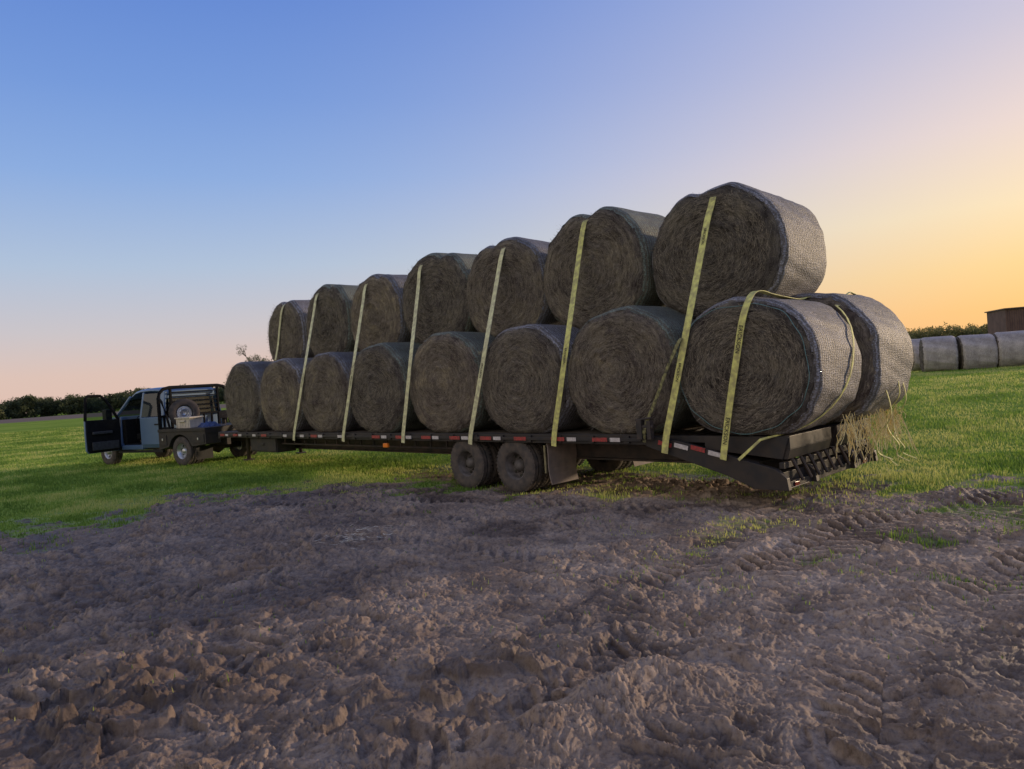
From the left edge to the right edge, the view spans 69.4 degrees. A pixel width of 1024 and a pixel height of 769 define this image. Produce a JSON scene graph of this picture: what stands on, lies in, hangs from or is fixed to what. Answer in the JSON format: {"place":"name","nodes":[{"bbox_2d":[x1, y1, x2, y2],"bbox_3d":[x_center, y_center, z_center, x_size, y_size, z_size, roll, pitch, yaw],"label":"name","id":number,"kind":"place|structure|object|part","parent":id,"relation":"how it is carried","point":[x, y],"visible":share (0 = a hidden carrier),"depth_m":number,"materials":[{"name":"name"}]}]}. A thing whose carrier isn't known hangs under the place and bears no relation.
{"place":"outdoors","nodes":[
{"label":"outdoors","id":0,"kind":"place"},
{"bbox_2d":[314,525,413,548],"bbox_3d":[-1.558,1.735,8.377,1.521,0.108,1.077,-4,0,22],"label":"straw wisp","id":1,"kind":"object","parent":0,"point":[358,535],"visible":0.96,"depth_m":8.56,"materials":[{"name":"beige plant"}]},
{"bbox_2d":[0,366,1023,768],"bbox_3d":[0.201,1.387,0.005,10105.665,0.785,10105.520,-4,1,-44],"label":"ground","id":2,"kind":"structure","parent":0,"point":[440,676],"depth_m":5.15,"materials":[{"name":"brown soil"}]},
{"bbox_2d":[0,382,225,419],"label":"distant wood","id":3,"kind":"object","parent":2,"relation":"on","point":[28,406],"visible":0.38,"depth_m":265.24,"materials":[{"name":"green plant"}]},
{"bbox_2d":[83,384,256,465],"bbox_3d":[-10.349,1.191,21.940,6.110,2.251,3.211,-4,1,31],"label":"pickup truck","id":4,"kind":"object","parent":2,"relation":"on","point":[140,422],"visible":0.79,"depth_m":21.43,"materials":[{"name":"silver metal"}]},
{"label":"front door","id":5,"kind":"part","parent":4,"relation":"part of","materials":[{"name":"silver metal"}]},
{"bbox_3d":[-11.201,0.634,22.857,0.670,0.595,1.760,-4,1,31],"label":"cab window","id":6,"kind":"part","parent":4,"relation":"part of","materials":[{"name":"black glass"}]},
{"bbox_3d":[-10.403,0.592,21.314,0.830,0.660,0.122,-4,1,31],"label":"cab window","id":7,"kind":"part","parent":4,"relation":"part of","materials":[{"name":"grey glass"}]},
{"bbox_3d":[-10.372,1.340,21.223,0.970,0.785,0.055,-4,1,31],"label":"rear door","id":8,"kind":"part","parent":4,"relation":"part of","materials":[{"name":"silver metal"}]},
{"bbox_2d":[168,398,199,424],"bbox_3d":[-9.322,0.809,21.041,0.823,0.823,0.234,-4,1,-31],"label":"spare tyre","id":9,"kind":"object","parent":4,"relation":"on","point":[184,407],"visible":0.75,"depth_m":21.00,"materials":[{"name":"rubber"}]},
{"bbox_2d":[174,416,203,427],"bbox_3d":[-8.961,1.046,20.523,0.660,0.300,0.475,-4,1,31],"label":"storage tote","id":10,"kind":"object","parent":4,"relation":"on","point":[189,422],"visible":0.97,"depth_m":20.35,"materials":[{"name":"beige plastic"}]},
{"bbox_3d":[-9.433,0.610,21.796,0.030,0.480,1.560,-4,1,31],"label":"cab window","id":11,"kind":"part","parent":4,"relation":"part of","materials":[{"name":"glass"}]},
{"bbox_2d":[198,421,220,426],"bbox_3d":[-8.339,1.077,20.348,0.480,0.154,0.440,-4,1,-44],"label":"blue tarp","id":12,"kind":"object","parent":4,"relation":"on","point":[208,424],"visible":1,"depth_m":20.24,"materials":[{"name":"blue plastic"}]},
{"bbox_2d":[236,345,271,361],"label":"tree","id":13,"kind":"object","parent":2,"relation":"on","point":[249,358],"visible":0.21,"depth_m":88.69,"materials":[{"name":"plant"}]},
{"bbox_2d":[218,410,877,492],"bbox_3d":[-1.940,1.045,15.423,2.782,1.521,17.246,-4,1,-44],"label":"flatbed trailer","id":14,"kind":"object","parent":2,"relation":"on","point":[519,462],"visible":0.86,"depth_m":11.14,"materials":[{"name":"black metal"}]},
{"bbox_2d":[223,361,273,431],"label":"hay bale","id":15,"kind":"object","parent":14,"relation":"on","point":[242,388],"visible":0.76,"depth_m":18.28,"materials":[{"name":"plant"}]},
{"bbox_2d":[256,357,314,431],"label":"hay bale","id":16,"kind":"object","parent":14,"relation":"on","point":[280,388],"visible":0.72,"depth_m":16.88,"materials":[{"name":"plant"}]},
{"bbox_2d":[298,352,363,431],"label":"hay bale","id":17,"kind":"object","parent":14,"relation":"on","point":[325,389],"visible":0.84,"depth_m":15.46,"materials":[{"name":"plant"}]},
{"bbox_2d":[293,293,317,440],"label":"cargo strap","id":18,"kind":"object","parent":17,"relation":"attached to","point":[304,368],"visible":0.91,"depth_m":16.29,"materials":[{"name":"fabric"}]},
{"bbox_2d":[346,342,427,433],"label":"hay bale","id":19,"kind":"object","parent":14,"relation":"on","point":[378,391],"visible":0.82,"depth_m":13.98,"materials":[{"name":"plant"}]},
{"bbox_2d":[408,331,500,432],"bbox_3d":[-0.754,-0.052,13.268,1.551,1.792,2.024,-4,1,-45],"label":"hay bale","id":20,"kind":"object","parent":14,"relation":"on","point":[445,368],"visible":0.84,"depth_m":12.63,"materials":[{"name":"plant"}]},
{"bbox_2d":[462,237,562,336],"bbox_3d":[0.264,-1.679,13.213,2.010,1.760,1.530,-4,1,44],"label":"hay bale","id":21,"kind":"object","parent":20,"relation":"on","point":[520,299],"visible":0.71,"depth_m":12.55,"materials":[{"name":"plant"}]},
{"bbox_2d":[468,247,505,444],"bbox_3d":[0.452,-0.771,13.043,3.108,3.336,0.522,-4,1,-44],"label":"cargo strap","id":22,"kind":"object","parent":21,"relation":"attached to","point":[482,364],"visible":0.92,"depth_m":12.04,"materials":[{"name":"fabric"}]},
{"bbox_2d":[478,324,590,432],"bbox_3d":[0.596,-0.110,11.882,1.560,1.700,1.996,-4,1,-43],"label":"hay bale","id":23,"kind":"object","parent":14,"relation":"on","point":[521,375],"visible":0.78,"depth_m":11.27,"materials":[{"name":"plant"}]},
{"bbox_2d":[567,305,700,434],"bbox_3d":[1.902,-0.218,10.495,1.568,1.766,1.998,-4,1,-43],"label":"hay bale","id":24,"kind":"object","parent":14,"relation":"on","point":[619,358],"visible":0.83,"depth_m":9.91,"materials":[{"name":"plant"}]},
{"bbox_2d":[635,338,682,442],"bbox_3d":[1.870,0.089,9.423,0.755,1.313,0.088,-4,1,43],"label":"cargo strap","id":25,"kind":"object","parent":14,"relation":"attached to","point":[642,426],"visible":1,"depth_m":9.50,"materials":[{"name":"yellow fabric"}]},
{"bbox_2d":[680,296,861,434],"bbox_3d":[3.165,-0.248,9.191,1.567,1.680,1.850,-4,1,-45],"label":"hay bale","id":26,"kind":"object","parent":14,"relation":"on","point":[773,379],"visible":0.95,"depth_m":8.57,"materials":[{"name":"plant"}]},
{"bbox_2d":[680,303,809,433],"bbox_3d":[2.690,-0.171,8.722,0.020,1.525,1.657,-4,1,-44],"label":"baling twine","id":27,"kind":"object","parent":26,"relation":"attached to","point":[806,358],"visible":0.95,"depth_m":8.47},
{"bbox_2d":[720,290,862,460],"bbox_3d":[3.817,-0.187,9.581,3.102,1.994,0.481,-4,1,-36],"label":"cargo strap","id":28,"kind":"object","parent":26,"relation":"attached to","point":[734,373],"visible":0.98,"depth_m":8.69,"materials":[{"name":"yellow fabric"}]},
{"bbox_2d":[738,292,857,460],"bbox_3d":[4.075,-0.209,9.284,3.060,2.018,0.869,-4,1,-36],"label":"cargo strap","id":29,"kind":"object","parent":26,"relation":"attached to","point":[743,455],"visible":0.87,"depth_m":8.65,"materials":[{"name":"yellow fabric"}]},
{"bbox_2d":[793,293,912,422],"bbox_3d":[4.340,-0.379,10.176,1.552,1.742,1.826,-4,1,-44],"label":"hay bale","id":30,"kind":"object","parent":14,"relation":"on","point":[882,338],"visible":0.33,"depth_m":9.38,"materials":[{"name":"plant"}]},
{"bbox_2d":[650,182,826,317],"bbox_3d":[3.149,-1.829,10.357,2.011,1.751,1.667,-4,1,44],"label":"hay bale","id":31,"kind":"object","parent":30,"relation":"on","point":[757,239],"visible":0.83,"depth_m":9.69,"materials":[{"name":"plant"}]},
{"bbox_2d":[661,196,716,453],"bbox_3d":[3.077,-0.889,10.349,3.110,3.367,0.507,-4,1,-44],"label":"cargo strap","id":32,"kind":"object","parent":31,"relation":"attached to","point":[684,343],"visible":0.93,"depth_m":9.34,"materials":[{"name":"yellow fabric"}]},
{"bbox_2d":[876,390,897,465],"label":"cargo strap","id":33,"kind":"object","parent":30,"relation":"hanging from","point":[890,459],"visible":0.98,"depth_m":9.53,"materials":[{"name":"fabric"}]},
{"bbox_2d":[886,381,909,461],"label":"cargo strap","id":34,"kind":"object","parent":30,"relation":"hanging from","point":[888,427],"visible":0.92,"depth_m":9.84,"materials":[{"name":"fabric"}]},
{"bbox_2d":[893,382,916,458],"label":"cargo strap","id":35,"kind":"object","parent":30,"relation":"hanging from","point":[894,420],"visible":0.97,"depth_m":9.97,"materials":[{"name":"fabric"}]},
{"bbox_2d":[836,404,918,473],"bbox_3d":[4.731,0.725,9.617,2.141,0.870,0.538,-4,1,-44],"label":"loose straw","id":36,"kind":"object","parent":14,"relation":"hanging from","point":[880,422],"visible":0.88,"depth_m":9.63,"materials":[{"name":"beige plant"}]},
{"bbox_2d":[911,339,920,370],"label":"hay bale","id":37,"kind":"object","parent":2,"relation":"on","point":[916,360],"visible":0.12,"depth_m":36.12,"materials":[{"name":"plant"}]},
{"bbox_2d":[919,336,959,371],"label":"hay bale","id":38,"kind":"object","parent":2,"relation":"on","point":[939,353],"visible":0.94,"depth_m":33.36,"materials":[{"name":"plant"}]},
{"bbox_2d":[906,322,987,338],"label":"distant wood","id":39,"kind":"object","parent":2,"relation":"on","point":[955,331],"visible":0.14,"depth_m":219.20,"materials":[{"name":"green plant"}]},
{"bbox_2d":[956,334,997,369],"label":"hay bale","id":40,"kind":"object","parent":2,"relation":"on","point":[978,351],"visible":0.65,"depth_m":32.83,"materials":[{"name":"plant"}]},
{"bbox_2d":[984,307,1023,334],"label":"barn","id":41,"kind":"structure","parent":2,"relation":"on","point":[1005,320],"depth_m":72.01,"materials":[{"name":"brown wood"}]},
{"bbox_2d":[993,330,1023,367],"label":"hay bale","id":42,"kind":"object","parent":2,"relation":"on","point":[1010,344],"visible":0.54,"depth_m":32.42,"materials":[{"name":"plant"}]},
{"bbox_2d":[0,365,1023,720],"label":"grass","id":43,"kind":"structure","parent":0,"point":[158,479],"depth_m":14.95,"materials":[{"name":"green plant"}]},
{"bbox_2d":[0,0,1023,403],"label":"sky","id":44,"kind":"structure","parent":0,"point":[174,174],"materials":[{"name":"blue"}]},
{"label":"hay bale","id":45,"kind":"object","parent":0,"visible":0},
{"bbox_2d":[266,300,313,360],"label":"hay bale","id":46,"kind":"object","parent":45,"relation":"on","point":[293,340],"visible":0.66,"depth_m":18.10,"materials":[{"name":"plant"}]},
{"bbox_2d":[275,304,285,359],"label":"cargo strap","id":47,"kind":"object","parent":46,"relation":"attached to","point":[279,331],"visible":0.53,"depth_m":18.37,"materials":[{"name":"fabric"}]},
{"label":"hay bale","id":48,"kind":"object","parent":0,"visible":0},
{"bbox_2d":[304,284,359,355],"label":"hay bale","id":49,"kind":"object","parent":48,"relation":"on","point":[332,327],"visible":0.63,"depth_m":16.68,"materials":[{"name":"plant"}]},
{"bbox_2d":[350,274,416,350],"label":"hay bale","id":50,"kind":"object","parent":48,"relation":"on","point":[382,321],"visible":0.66,"depth_m":15.31,"materials":[{"name":"plant"}]},
{"bbox_2d":[342,284,367,441],"bbox_3d":[-2.484,-0.577,16.016,0.545,3.316,3.157,-4,1,35],"label":"cargo strap","id":51,"kind":"object","parent":50,"relation":"attached to","point":[352,370],"visible":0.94,"depth_m":14.84,"materials":[{"name":"yellow fabric"}]},
{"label":"hay bale","id":52,"kind":"object","parent":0,"visible":0},
{"bbox_2d":[400,253,477,343],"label":"hay bale","id":53,"kind":"object","parent":52,"relation":"on","point":[442,304],"visible":0.64,"depth_m":13.93,"materials":[{"name":"plant"}]},
{"bbox_2d":[401,265,421,442],"bbox_3d":[-1.145,-0.712,14.639,0.509,3.414,3.158,-4,1,35],"label":"cargo strap","id":54,"kind":"object","parent":53,"relation":"attached to","point":[410,357],"visible":0.66,"depth_m":13.42,"materials":[{"name":"yellow fabric"}]},
{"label":"hay bale","id":55,"kind":"object","parent":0,"visible":0},
{"bbox_2d":[542,206,666,328],"bbox_3d":[1.651,-1.804,11.806,1.505,1.838,2.156,-4,1,-43],"label":"hay bale","id":56,"kind":"object","parent":55,"relation":"on","point":[616,269],"visible":0.77,"depth_m":11.12,"materials":[{"name":"plant"}]},
{"bbox_2d":[551,219,588,446],"bbox_3d":[1.709,-0.895,11.748,3.108,3.424,0.420,-4,1,-44],"label":"cargo strap","id":57,"kind":"object","parent":56,"relation":"attached to","point":[567,341],"visible":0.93,"depth_m":10.75,"materials":[{"name":"fabric"}]}
]}

